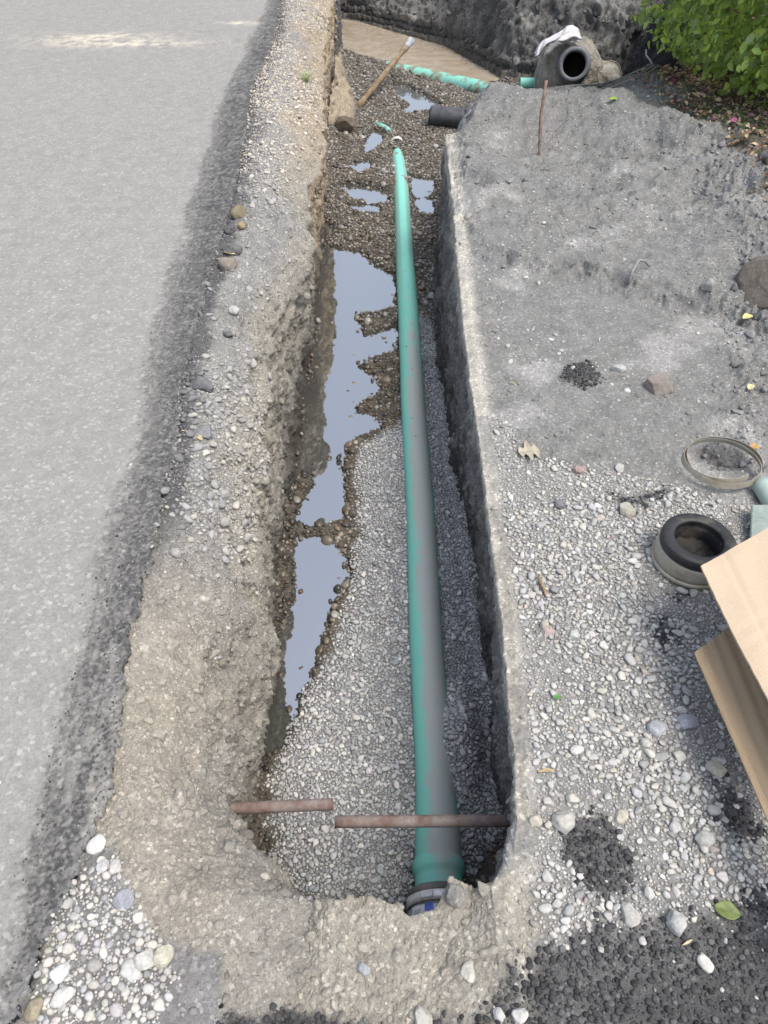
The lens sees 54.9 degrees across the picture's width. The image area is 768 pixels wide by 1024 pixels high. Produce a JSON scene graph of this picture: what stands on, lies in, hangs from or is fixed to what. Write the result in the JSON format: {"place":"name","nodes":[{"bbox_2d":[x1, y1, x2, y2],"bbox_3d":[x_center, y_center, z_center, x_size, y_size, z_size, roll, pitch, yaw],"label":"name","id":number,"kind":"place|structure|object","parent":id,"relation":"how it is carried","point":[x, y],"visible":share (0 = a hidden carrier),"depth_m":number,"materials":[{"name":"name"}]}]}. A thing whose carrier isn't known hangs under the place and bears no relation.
{"place":"outdoors","nodes":[
{"label":"outdoors","id":0,"kind":"place"},
{"bbox_2d":[0,0,280,1023],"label":"road","id":1,"kind":"structure","parent":0,"point":[78,186],"depth_m":2.99,"materials":[{"name":"grey asphalt"}]},
{"bbox_2d":[0,0,248,783],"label":"road specks","id":2,"kind":"object","parent":1,"relation":"on","point":[59,604],"visible":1,"depth_m":4.22,"materials":[{"name":"stone"}]},
{"bbox_2d":[261,308,502,904],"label":"dry gravel","id":3,"kind":"structure","parent":0,"point":[478,717],"depth_m":2.63,"materials":[{"name":"grey gravel"}]},
{"bbox_2d":[14,0,767,1023],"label":"ground","id":4,"kind":"structure","parent":0,"point":[616,342],"depth_m":2.57,"materials":[{"name":"soil"}]},
{"bbox_2d":[24,996,43,1022],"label":"rock","id":5,"kind":"object","parent":4,"relation":"on","point":[33,1011],"visible":1,"depth_m":1.35,"materials":[{"name":"stone"}]},
{"bbox_2d":[50,986,74,1008],"bbox_3d":[-0.597,0.904,1.377,0.039,0.032,0.037,0,45,0],"label":"rock","id":6,"kind":"object","parent":4,"relation":"on","point":[63,995],"visible":1,"depth_m":1.37,"materials":[{"name":"stone"}]},
{"bbox_2d":[86,833,105,854],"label":"cobble","id":7,"kind":"object","parent":4,"relation":"on","point":[96,844],"visible":1,"depth_m":1.57,"materials":[{"name":"stone"}]},
{"bbox_2d":[96,858,109,872],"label":"pebble","id":8,"kind":"object","parent":4,"relation":"on","point":[102,865],"visible":1,"depth_m":1.54,"materials":[{"name":"stone"}]},
{"bbox_2d":[28,855,180,1023],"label":"heap pebbles","id":9,"kind":"object","parent":4,"relation":"on","point":[114,1009],"visible":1,"depth_m":1.42,"materials":[{"name":"gravel"}]},
{"bbox_2d":[49,963,68,983],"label":"cobble","id":10,"kind":"object","parent":9,"relation":"on","point":[58,974],"visible":1,"depth_m":1.39,"materials":[{"name":"stone"}]},
{"bbox_2d":[108,858,120,874],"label":"cobble","id":11,"kind":"object","parent":9,"relation":"on","point":[114,866],"visible":1,"depth_m":1.53,"materials":[{"name":"stone"}]},
{"bbox_2d":[16,848,228,1018],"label":"gravel","id":12,"kind":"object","parent":4,"relation":"on","point":[192,1011],"visible":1,"depth_m":1.39,"materials":[{"name":"grey gravel"}]},
{"bbox_2d":[112,888,133,909],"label":"cobble","id":13,"kind":"object","parent":4,"relation":"on","point":[123,898],"visible":1,"depth_m":1.49,"materials":[{"name":"stone"}]},
{"bbox_2d":[119,957,139,982],"bbox_3d":[-0.483,0.873,1.408,0.043,0.028,0.035,27,51,25],"label":"rock","id":14,"kind":"object","parent":4,"relation":"on","point":[129,972],"visible":1,"depth_m":1.40,"materials":[{"name":"stone"}]},
{"bbox_2d":[0,0,279,1023],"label":"road margin crumbs","id":15,"kind":"object","parent":4,"relation":"on","point":[126,558],"visible":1,"depth_m":2.08,"materials":[{"name":"grey asphalt"}]},
{"bbox_2d":[133,948,154,970],"bbox_3d":[-0.460,0.862,1.422,0.041,0.034,0.037,-20,48,-19],"label":"rock","id":16,"kind":"object","parent":4,"relation":"on","point":[143,960],"visible":0.97,"depth_m":1.41,"materials":[{"name":"stone"}]},
{"bbox_2d":[153,944,173,968],"bbox_3d":[-0.426,0.858,1.428,0.039,0.035,0.042,0,45,0],"label":"cobble","id":17,"kind":"object","parent":4,"relation":"on","point":[163,955],"visible":1,"depth_m":1.42,"materials":[{"name":"stone"}]},
{"bbox_2d":[169,548,181,557],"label":"cobble","id":18,"kind":"object","parent":4,"relation":"on","point":[175,552],"visible":1,"depth_m":2.19,"materials":[{"name":"stone"}]},
{"bbox_2d":[172,787,185,807],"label":"cobble","id":19,"kind":"object","parent":4,"relation":"on","point":[179,798],"visible":0.99,"depth_m":1.70,"materials":[{"name":"stone"}]},
{"bbox_2d":[192,376,213,392],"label":"rock","id":20,"kind":"object","parent":4,"relation":"on","point":[202,383],"visible":0.92,"depth_m":2.77,"materials":[{"name":"stone"}]},
{"bbox_2d":[197,426,212,439],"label":"rock","id":21,"kind":"object","parent":4,"relation":"on","point":[204,432],"visible":0.93,"depth_m":2.59,"materials":[{"name":"stone"}]},
{"bbox_2d":[216,499,225,507],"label":"cobble","id":22,"kind":"object","parent":4,"relation":"on","point":[221,503],"visible":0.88,"depth_m":2.50,"materials":[{"name":"stone"}]},
{"bbox_2d":[218,489,229,499],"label":"rock","id":23,"kind":"object","parent":4,"relation":"on","point":[225,495],"visible":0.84,"depth_m":2.52,"materials":[{"name":"stone"}]},
{"bbox_2d":[219,517,230,526],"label":"cobble","id":24,"kind":"object","parent":4,"relation":"on","point":[225,521],"visible":1,"depth_m":2.46,"materials":[{"name":"stone"}]},
{"bbox_2d":[218,257,236,270],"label":"rock","id":25,"kind":"object","parent":4,"relation":"on","point":[226,264],"visible":0.94,"depth_m":3.43,"materials":[{"name":"stone"}]},
{"bbox_2d":[223,331,233,337],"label":"pebble","id":26,"kind":"object","parent":4,"relation":"on","point":[227,334],"visible":1,"depth_m":3.07,"materials":[{"name":"stone"}]},
{"bbox_2d":[224,224,234,234],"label":"rock","id":27,"kind":"object","parent":4,"relation":"on","point":[229,229],"visible":1,"depth_m":3.71,"materials":[{"name":"stone"}]},
{"bbox_2d":[223,243,241,255],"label":"rock","id":28,"kind":"object","parent":4,"relation":"on","point":[236,249],"visible":0.91,"depth_m":3.54,"materials":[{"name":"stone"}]},
{"bbox_2d":[229,305,239,314],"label":"cobble","id":29,"kind":"object","parent":4,"relation":"on","point":[234,309],"visible":1,"depth_m":3.23,"materials":[{"name":"stone"}]},
{"bbox_2d":[136,0,333,710],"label":"bank gravel","id":30,"kind":"structure","parent":4,"relation":"on","point":[254,363],"depth_m":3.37,"materials":[{"name":"grey gravel"}]},
{"bbox_2d":[231,205,245,219],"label":"rock","id":31,"kind":"object","parent":4,"relation":"on","point":[238,211],"visible":0.88,"depth_m":3.79,"materials":[{"name":"stone"}]},
{"bbox_2d":[237,222,245,229],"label":"rock","id":32,"kind":"object","parent":4,"relation":"on","point":[240,225],"visible":1,"depth_m":3.72,"materials":[{"name":"stone"}]},
{"bbox_2d":[160,0,333,596],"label":"bank gravel patches","id":33,"kind":"object","parent":4,"relation":"on","point":[211,503],"visible":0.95,"depth_m":2.85,"materials":[{"name":"grey gravel"}]},
{"bbox_2d":[39,4,512,1023],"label":"clay crumbs","id":34,"kind":"object","parent":4,"relation":"on","point":[257,710],"visible":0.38,"depth_m":1.90,"materials":[{"name":"soil"}]},
{"bbox_2d":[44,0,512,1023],"bbox_3d":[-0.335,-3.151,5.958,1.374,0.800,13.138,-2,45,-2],"label":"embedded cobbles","id":35,"kind":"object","parent":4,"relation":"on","point":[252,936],"visible":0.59,"depth_m":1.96,"materials":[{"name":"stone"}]},
{"bbox_2d":[229,798,332,813],"bbox_3d":[-0.296,0.783,1.964,0.320,0.036,0.031,-1,45,-1],"label":"rusty pipe","id":36,"kind":"object","parent":4,"relation":"on","point":[282,806],"visible":0.84,"depth_m":1.95,"materials":[{"name":"metal"}]},
{"bbox_2d":[295,65,315,81],"bbox_3d":[-0.602,-3.304,5.564,0.186,0.103,0.208,0,45,0],"label":"grass tuft","id":37,"kind":"object","parent":4,"relation":"on","point":[306,78],"visible":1,"depth_m":5.58,"materials":[{"name":"green plant"}]},
{"bbox_2d":[334,116,355,132],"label":"rock","id":38,"kind":"object","parent":4,"relation":"on","point":[344,123],"visible":0.88,"depth_m":6.92,"materials":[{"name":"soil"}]},
{"bbox_2d":[263,84,437,757],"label":"puddle water","id":39,"kind":"structure","parent":4,"relation":"on","point":[352,282],"depth_m":3.94,"materials":[{"name":"grey liquid"}]},
{"bbox_2d":[273,311,394,711],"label":"drowned stones","id":40,"kind":"object","parent":39,"relation":"on","point":[337,588],"visible":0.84,"depth_m":3.65,"materials":[{"name":"stone"}]},
{"bbox_2d":[348,509,356,516],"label":"rock","id":41,"kind":"object","parent":4,"relation":"on","point":[352,513],"visible":1,"depth_m":3.36,"materials":[{"name":"stone"}]},
{"bbox_2d":[357,962,370,975],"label":"pebble","id":42,"kind":"object","parent":4,"relation":"on","point":[363,969],"visible":1,"depth_m":1.43,"materials":[{"name":"stone"}]},
{"bbox_2d":[375,122,391,131],"bbox_3d":[-0.012,-3.709,7.124,0.049,0.056,0.234,-26,50,-24],"label":"buried green pipe","id":43,"kind":"object","parent":4,"relation":"on","point":[384,125],"visible":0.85,"depth_m":7.08,"materials":[{"name":"plastic"}]},
{"bbox_2d":[249,44,518,910],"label":"wet gravel","id":44,"kind":"structure","parent":4,"relation":"on","point":[346,508],"depth_m":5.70,"materials":[{"name":"brown gravel"}]},
{"bbox_2d":[356,37,414,106],"bbox_3d":[0.017,-4.652,7.816,0.080,0.412,1.261,20,48,19],"label":"wooden handle","id":45,"kind":"object","parent":4,"relation":"on","point":[408,43],"visible":0.98,"depth_m":7.80,"materials":[{"name":"brown wood"}]},
{"bbox_2d":[334,814,509,827],"bbox_3d":[0.103,0.811,1.939,0.465,0.031,0.034,0,45,0],"label":"rusty pipe","id":46,"kind":"object","parent":4,"relation":"on","point":[408,821],"visible":0.95,"depth_m":1.93,"materials":[{"name":"metal"}]},
{"bbox_2d":[414,1005,432,1023],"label":"rock","id":47,"kind":"object","parent":4,"relation":"on","point":[422,1015],"visible":1,"depth_m":1.37,"materials":[{"name":"stone"}]},
{"bbox_2d":[392,148,464,884],"bbox_3d":[0.145,-1.352,4.841,0.160,0.358,7.348,0,45,0],"label":"sewer pipe","id":48,"kind":"object","parent":4,"relation":"on","point":[438,856],"visible":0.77,"depth_m":2.92,"materials":[{"name":"green plastic"}]},
{"bbox_2d":[406,881,447,915],"bbox_3d":[0.165,1.181,2.137,0.204,0.207,0.156,0,45,0],"label":"pipe coupler","id":49,"kind":"object","parent":48,"relation":"attached to","point":[423,897],"visible":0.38,"depth_m":2.11,"materials":[{"name":"plastic"}]},
{"bbox_2d":[386,61,490,93],"bbox_3d":[0.716,-4.779,8.227,0.176,0.276,1.972,-33,53,-29],"label":"pipe","id":50,"kind":"object","parent":4,"relation":"on","point":[473,85],"visible":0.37,"depth_m":8.10,"materials":[{"name":"green plastic"}]},
{"bbox_2d":[113,2,767,1023],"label":"soil crumbs","id":51,"kind":"object","parent":4,"relation":"on","point":[267,932],"visible":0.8,"depth_m":2.65,"materials":[{"name":"soil"}]},
{"bbox_2d":[428,105,465,127],"bbox_3d":[0.653,-3.778,7.081,0.425,0.186,0.176,14,46,14],"label":"black pipe stub","id":52,"kind":"object","parent":4,"relation":"on","point":[445,116],"visible":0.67,"depth_m":7.03,"materials":[{"name":"plastic"}]},
{"bbox_2d":[445,883,467,907],"bbox_3d":[0.150,0.787,1.520,0.048,0.057,0.049,0,45,0],"label":"mortar lump","id":53,"kind":"object","parent":4,"relation":"on","point":[456,896],"visible":1,"depth_m":1.50,"materials":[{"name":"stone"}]},
{"bbox_2d":[460,960,474,982],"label":"rock","id":54,"kind":"object","parent":4,"relation":"on","point":[467,971],"visible":1,"depth_m":1.41,"materials":[{"name":"stone"}]},
{"bbox_2d":[213,362,767,1023],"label":"asphalt grit","id":55,"kind":"object","parent":4,"relation":"on","point":[629,934],"visible":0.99,"depth_m":1.40,"materials":[{"name":"black asphalt"}]},
{"bbox_2d":[216,359,767,1023],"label":"asphalt crumbs","id":56,"kind":"object","parent":4,"relation":"on","point":[592,1013],"visible":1,"depth_m":1.41,"materials":[{"name":"black asphalt"}]},
{"bbox_2d":[714,900,740,919],"bbox_3d":[0.679,0.788,1.462,0.038,0.009,0.041,-25,50,-23],"label":"green leaf","id":57,"kind":"object","parent":56,"relation":"on","point":[727,909],"visible":1,"depth_m":1.46,"materials":[{"name":"green plant"}]},
{"bbox_2d":[493,1007,505,1023],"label":"rock","id":58,"kind":"object","parent":4,"relation":"on","point":[499,1014],"visible":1,"depth_m":1.34,"materials":[{"name":"stone"}]},
{"bbox_2d":[330,0,674,81],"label":"earth clods","id":59,"kind":"object","parent":4,"relation":"on","point":[638,29],"visible":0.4,"depth_m":8.16,"materials":[{"name":"soil"}]},
{"bbox_2d":[511,1007,528,1023],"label":"rock","id":60,"kind":"object","parent":4,"relation":"on","point":[519,1015],"visible":1,"depth_m":1.33,"materials":[{"name":"stone"}]},
{"bbox_2d":[519,77,534,88],"bbox_3d":[2.067,-4.540,7.851,1.260,0.133,0.110,0,45,0],"label":"branch pipe","id":61,"kind":"object","parent":4,"relation":"on","point":[527,83],"visible":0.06,"depth_m":7.79,"materials":[{"name":"green plastic"}]},
{"bbox_2d":[518,440,539,459],"bbox_3d":[0.483,-0.203,2.458,0.081,0.012,0.077,32,53,28],"label":"dry leaf","id":62,"kind":"object","parent":4,"relation":"on","point":[529,450],"visible":1,"depth_m":2.46,"materials":[{"name":"beige plant"}]},
{"bbox_2d":[529,815,541,826],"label":"cobble","id":63,"kind":"object","parent":4,"relation":"on","point":[535,820],"visible":1,"depth_m":1.59,"materials":[{"name":"stone"}]},
{"bbox_2d":[538,80,547,155],"bbox_3d":[0.906,-2.246,4.265,0.031,0.414,0.116,0,45,0],"label":"wooden stake","id":64,"kind":"object","parent":4,"relation":"on","point":[541,117],"visible":0.91,"depth_m":4.24,"materials":[{"name":"brown wood"}]},
{"bbox_2d":[542,626,554,637],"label":"rock","id":65,"kind":"object","parent":4,"relation":"on","point":[548,631],"visible":0.99,"depth_m":1.94,"materials":[{"name":"stone"}]},
{"bbox_2d":[553,499,564,509],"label":"rock","id":66,"kind":"object","parent":4,"relation":"on","point":[559,504],"visible":1,"depth_m":2.27,"materials":[{"name":"stone"}]},
{"bbox_2d":[551,810,574,834],"bbox_3d":[0.389,0.666,1.591,0.052,0.038,0.046,-24,49,-22],"label":"cobble","id":67,"kind":"object","parent":4,"relation":"on","point":[563,821],"visible":1,"depth_m":1.58,"materials":[{"name":"stone"}]},
{"bbox_2d":[534,36,619,87],"bbox_3d":[1.996,-4.368,7.511,0.886,0.777,0.864,0,45,0],"label":"pipe chamber","id":68,"kind":"object","parent":4,"relation":"on","point":[570,63],"visible":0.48,"depth_m":7.29,"materials":[{"name":"concrete"},{"name":"grey rubber"}]},
{"bbox_2d":[534,25,581,56],"bbox_3d":[1.683,-4.525,7.127,0.458,0.244,0.287,0,45,0],"label":"white rag","id":69,"kind":"object","parent":68,"relation":"on","point":[568,33],"visible":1,"depth_m":7.05,"materials":[{"name":"fabric"}]},
{"bbox_2d":[572,466,584,473],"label":"rock","id":70,"kind":"object","parent":4,"relation":"on","point":[578,469],"visible":1,"depth_m":2.38,"materials":[{"name":"stone"}]},
{"bbox_2d":[451,1,767,472],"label":"heap clods","id":71,"kind":"object","parent":4,"relation":"on","point":[733,364],"visible":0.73,"depth_m":3.55,"materials":[{"name":"soil"}]},
{"bbox_2d":[451,80,767,992],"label":"scattered pebbles","id":72,"kind":"object","parent":4,"relation":"on","point":[555,334],"visible":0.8,"depth_m":3.33,"materials":[{"name":"stone"}]},
{"bbox_2d":[597,61,621,82],"bbox_3d":[2.144,-4.156,7.036,0.239,0.231,0.110,0,45,0],"label":"clamp ring","id":73,"kind":"object","parent":4,"relation":"on","point":[618,65],"visible":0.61,"depth_m":7.01,"materials":[{"name":"metal"}]},
{"bbox_2d":[454,68,767,1023],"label":"sand grit","id":74,"kind":"object","parent":4,"relation":"on","point":[624,328],"visible":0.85,"depth_m":3.04,"materials":[{"name":"stone"}]},
{"bbox_2d":[474,186,758,948],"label":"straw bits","id":75,"kind":"object","parent":4,"relation":"on","point":[687,942],"visible":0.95,"depth_m":1.87,"materials":[{"name":"yellow plant"}]},
{"bbox_2d":[611,364,625,372],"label":"pebble","id":76,"kind":"object","parent":4,"relation":"on","point":[619,368],"visible":1,"depth_m":2.79,"materials":[{"name":"stone"}]},
{"bbox_2d":[615,463,623,472],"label":"pebble","id":77,"kind":"object","parent":4,"relation":"on","point":[619,468],"visible":1,"depth_m":2.40,"materials":[{"name":"stone"}]},
{"bbox_2d":[615,809,628,823],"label":"pebble","id":78,"kind":"object","parent":4,"relation":"on","point":[621,816],"visible":1,"depth_m":1.60,"materials":[{"name":"stone"}]},
{"bbox_2d":[620,502,635,517],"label":"rock","id":79,"kind":"object","parent":4,"relation":"on","point":[627,509],"visible":0.98,"depth_m":2.25,"materials":[{"name":"stone"}]},
{"bbox_2d":[493,363,763,1007],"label":"pale chips","id":80,"kind":"object","parent":4,"relation":"on","point":[642,940],"visible":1,"depth_m":1.42,"materials":[{"name":"gravel"}]},
{"bbox_2d":[621,902,639,927],"bbox_3d":[0.484,0.801,1.464,0.046,0.033,0.037,29,52,26],"label":"rock","id":81,"kind":"object","parent":4,"relation":"on","point":[630,914],"visible":1,"depth_m":1.45,"materials":[{"name":"stone"}]},
{"bbox_2d":[628,259,649,283],"bbox_3d":[1.102,-1.055,3.223,0.138,0.076,0.043,-30,52,-27],"label":"bent wire","id":82,"kind":"object","parent":4,"relation":"on","point":[634,268],"visible":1,"depth_m":3.21,"materials":[{"name":"grey metal"}]},
{"bbox_2d":[647,719,667,737],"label":"cobble","id":83,"kind":"object","parent":4,"relation":"on","point":[657,728],"visible":0.99,"depth_m":1.74,"materials":[{"name":"stone"}]},
{"bbox_2d":[644,373,673,395],"bbox_3d":[1.020,-0.462,2.723,0.103,0.077,0.097,-19,48,-18],"label":"rock","id":84,"kind":"object","parent":4,"relation":"on","point":[658,384],"visible":0.89,"depth_m":2.69,"materials":[{"name":"stone"}]},
{"bbox_2d":[665,910,686,936],"bbox_3d":[0.573,0.806,1.451,0.038,0.039,0.041,29,51,26],"label":"rock","id":85,"kind":"object","parent":4,"relation":"on","point":[676,922],"visible":1,"depth_m":1.44,"materials":[{"name":"stone"}]},
{"bbox_2d":[676,713,697,729],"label":"cobble","id":86,"kind":"object","parent":4,"relation":"on","point":[685,721],"visible":1,"depth_m":1.75,"materials":[{"name":"stone"}]},
{"bbox_2d":[626,14,767,201],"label":"leaf litter","id":87,"kind":"object","parent":4,"relation":"on","point":[717,99],"visible":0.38,"depth_m":4.85,"materials":[{"name":"plant"}]},
{"bbox_2d":[630,72,766,159],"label":"fallen petals","id":88,"kind":"object","parent":4,"relation":"on","point":[734,119],"visible":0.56,"depth_m":4.61,"materials":[{"name":"pink plant"}]},
{"bbox_2d":[630,0,767,108],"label":"bush","id":89,"kind":"object","parent":4,"relation":"on","point":[746,42],"visible":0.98,"depth_m":4.72,"materials":[{"name":"green plant"}]},
{"bbox_2d":[694,830,715,847],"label":"cobble","id":90,"kind":"object","parent":4,"relation":"on","point":[706,838],"visible":1,"depth_m":1.55,"materials":[{"name":"stone"}]},
{"bbox_2d":[696,954,713,972],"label":"pebble","id":91,"kind":"object","parent":4,"relation":"on","point":[705,964],"visible":1,"depth_m":1.40,"materials":[{"name":"stone"}]},
{"bbox_2d":[700,278,714,292],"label":"rock","id":92,"kind":"object","parent":4,"relation":"on","point":[707,285],"visible":0.99,"depth_m":3.13,"materials":[{"name":"stone"}]},
{"bbox_2d":[673,81,767,149],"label":"ground weeds","id":93,"kind":"object","parent":4,"relation":"on","point":[738,111],"visible":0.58,"depth_m":4.59,"materials":[{"name":"green plant"}]},
{"bbox_2d":[681,437,762,488],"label":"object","id":94,"kind":"object","parent":4,"relation":"on","point":[735,483],"visible":1,"depth_m":2.35,"materials":[{"name":"beige plastic"}]},
{"bbox_2d":[694,528,767,821],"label":"cardboard box","id":95,"kind":"object","parent":4,"relation":"on","point":[732,660],"visible":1,"depth_m":1.67,"materials":[{"name":"beige cardboard"}]},
{"bbox_2d":[743,313,752,318],"bbox_3d":[1.498,-0.805,3.045,0.044,0.012,0.039,6,45,6],"label":"dry leaf","id":96,"kind":"object","parent":4,"relation":"on","point":[746,315],"visible":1,"depth_m":3.05,"materials":[{"name":"yellow plant"}]},
{"bbox_2d":[735,255,767,308],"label":"clod","id":97,"kind":"object","parent":4,"relation":"on","point":[751,279],"visible":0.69,"depth_m":3.10,"materials":[{"name":"soil"}]},
{"bbox_2d":[751,477,767,504],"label":"pipe offcut","id":98,"kind":"object","parent":4,"relation":"on","point":[759,486],"visible":0.88,"depth_m":2.28,"materials":[{"name":"green plastic"}]},
{"bbox_2d":[341,19,498,80],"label":"muddy water","id":99,"kind":"structure","parent":0,"point":[359,37],"depth_m":9.20,"materials":[{"name":"brown liquid"}]},
{"bbox_2d":[488,414,767,949],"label":"surface gravel","id":100,"kind":"structure","parent":0,"point":[683,777],"depth_m":1.83,"materials":[{"name":"grey gravel"}]},
{"bbox_2d":[538,574,546,596],"bbox_3d":[0.439,0.203,2.048,0.010,0.011,0.075,-8,45,-8],"label":"twig","id":101,"kind":"object","parent":100,"relation":"on","point":[542,584],"visible":1,"depth_m":2.04,"materials":[{"name":"brown wood"}]},
{"bbox_2d":[538,768,553,771],"bbox_3d":[0.366,0.584,1.670,0.038,0.007,0.008,-4,45,-4],"label":"dry leaf","id":102,"kind":"object","parent":100,"relation":"on","point":[546,770],"visible":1,"depth_m":1.67,"materials":[{"name":"beige plant"}]},
{"bbox_2d":[651,513,736,589],"bbox_3d":[0.876,0.106,2.091,0.216,0.102,0.216,0,45,0],"label":"rubber coupler","id":103,"kind":"object","parent":100,"relation":"on","point":[685,547],"visible":0.83,"depth_m":2.08,"materials":[{"name":"rubber"}]},
{"bbox_2d":[705,760,726,777],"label":"cobble","id":104,"kind":"object","parent":100,"relation":"on","point":[716,768],"visible":1,"depth_m":1.67,"materials":[{"name":"stone"}]},
{"bbox_2d":[750,505,767,537],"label":"plastic board","id":105,"kind":"object","parent":100,"relation":"on","point":[759,519],"visible":0.6,"depth_m":2.19,"materials":[{"name":"plastic"}]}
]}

